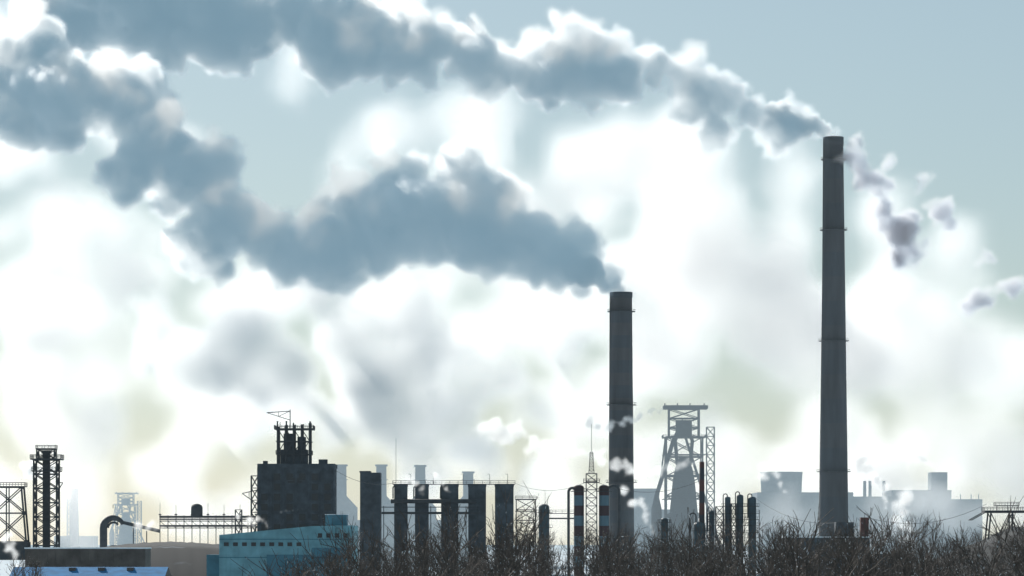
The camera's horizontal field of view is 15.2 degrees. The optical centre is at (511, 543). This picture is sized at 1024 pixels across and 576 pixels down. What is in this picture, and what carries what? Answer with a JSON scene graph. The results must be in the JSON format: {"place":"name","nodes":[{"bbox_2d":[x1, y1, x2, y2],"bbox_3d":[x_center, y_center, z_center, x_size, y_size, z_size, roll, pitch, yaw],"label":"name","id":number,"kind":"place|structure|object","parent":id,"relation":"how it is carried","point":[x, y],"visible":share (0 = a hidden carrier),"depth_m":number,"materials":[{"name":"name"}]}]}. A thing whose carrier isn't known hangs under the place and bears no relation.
{"place":"outdoors","nodes":[
{"label":"outdoors","id":0,"kind":"place"},
{"bbox_2d":[107,541,218,575],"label":"building","id":1,"kind":"structure","parent":0,"point":[183,559],"depth_m":1175.64,"materials":[{"name":"grey concrete"}]},
{"bbox_2d":[9,514,357,575],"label":"buildings","id":2,"kind":"structure","parent":0,"point":[99,561],"depth_m":1000.00,"materials":[{"name":"metal"}]},
{"bbox_2d":[219,533,347,557],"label":"windows","id":3,"kind":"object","parent":2,"relation":"on","point":[270,543],"visible":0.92,"depth_m":999.78,"materials":[{"name":"black"}]},
{"bbox_2d":[0,545,758,575],"bbox_3d":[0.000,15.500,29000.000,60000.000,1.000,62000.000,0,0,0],"label":"ground","id":4,"kind":"structure","parent":0,"point":[3,566],"depth_m":3291.55,"materials":[{"name":"grey"}]},
{"bbox_2d":[0,482,30,559],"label":"gantry","id":5,"kind":"object","parent":4,"relation":"on","point":[11,549],"visible":0.98,"depth_m":1299.70,"materials":[{"name":"metal"}]},
{"bbox_2d":[30,445,63,546],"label":"lattice tower","id":6,"kind":"structure","parent":4,"relation":"on","point":[46,454],"depth_m":1302.00,"materials":[{"name":"metal"}]},
{"bbox_2d":[54,488,97,546],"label":"building","id":7,"kind":"structure","parent":4,"relation":"on","point":[73,539],"depth_m":3498.25,"materials":[{"name":"concrete"}]},
{"bbox_2d":[109,492,143,545],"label":"blast furnace","id":8,"kind":"object","parent":4,"relation":"on","point":[125,535],"visible":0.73,"depth_m":3995.83,"materials":[{"name":"metal"}]},
{"bbox_2d":[100,515,159,546],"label":"pipe","id":9,"kind":"object","parent":4,"relation":"on","point":[106,523],"visible":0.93,"depth_m":1599.10,"materials":[{"name":"metal"}]},
{"bbox_2d":[159,504,255,532],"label":"pipe rack","id":10,"kind":"object","parent":4,"relation":"on","point":[196,511],"visible":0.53,"depth_m":1499.70,"materials":[{"name":"metal"}]},
{"bbox_2d":[242,409,336,531],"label":"tower building","id":11,"kind":"structure","parent":4,"relation":"on","point":[295,489],"depth_m":1400.00,"materials":[{"name":"concrete"}]},
{"bbox_2d":[336,464,474,570],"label":"distant chimneys","id":12,"kind":"object","parent":4,"relation":"on","point":[345,504],"visible":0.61,"depth_m":2145.00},
{"bbox_2d":[359,471,536,575],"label":"silos","id":13,"kind":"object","parent":4,"relation":"on","point":[370,498],"depth_m":1450.00,"materials":[{"name":"metal"}]},
{"bbox_2d":[0,483,1023,575],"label":"bare trees","id":14,"kind":"object","parent":4,"relation":"on","point":[901,562],"visible":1,"depth_m":117.70,"materials":[{"name":"brown plant"}]},
{"bbox_2d":[536,424,620,575],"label":"twin columns","id":15,"kind":"structure","parent":4,"relation":"on","point":[579,491],"depth_m":1349.01,"materials":[{"name":"metal"}]},
{"bbox_2d":[335,470,985,523],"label":"overhead cables","id":16,"kind":"object","parent":15,"relation":"on","point":[673,489],"visible":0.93,"depth_m":1385.07,"materials":[{"name":"metal"}]},
{"bbox_2d":[606,292,636,571],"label":"short chimney","id":17,"kind":"object","parent":4,"relation":"on","point":[621,453],"visible":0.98,"depth_m":1994.80,"materials":[{"name":"concrete"}]},
{"bbox_2d":[651,403,722,574],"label":"blast furnace","id":18,"kind":"object","parent":4,"relation":"on","point":[683,499],"visible":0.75,"depth_m":1896.12,"materials":[{"name":"grey metal"}]},
{"bbox_2d":[658,462,759,575],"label":"column cluster","id":19,"kind":"object","parent":4,"relation":"on","point":[751,506],"visible":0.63,"depth_m":1398.98,"materials":[{"name":"metal"}]},
{"bbox_2d":[817,136,850,536],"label":"tall chimney","id":20,"kind":"object","parent":4,"relation":"on","point":[833,481],"visible":1,"depth_m":2194.18,"materials":[{"name":"concrete"}]},
{"bbox_2d":[0,0,1023,544],"label":"sky","id":21,"kind":"structure","parent":0,"point":[406,229],"materials":[{"name":"white"}]},
{"bbox_2d":[634,472,981,568],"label":"buildings","id":22,"kind":"structure","parent":0,"point":[783,493],"depth_m":2450.00,"materials":[{"name":"concrete"}]},
{"bbox_2d":[765,517,891,575],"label":"building","id":23,"kind":"structure","parent":0,"point":[845,524],"depth_m":1302.00,"materials":[{"name":"concrete"}]},
{"bbox_2d":[913,526,1023,575],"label":"embankment ground","id":24,"kind":"structure","parent":0,"point":[1010,533],"depth_m":1287.69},
{"bbox_2d":[968,502,1023,538],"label":"gantry","id":25,"kind":"object","parent":24,"relation":"on","point":[983,511],"visible":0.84,"depth_m":1400.03,"materials":[{"name":"metal"}]}
]}

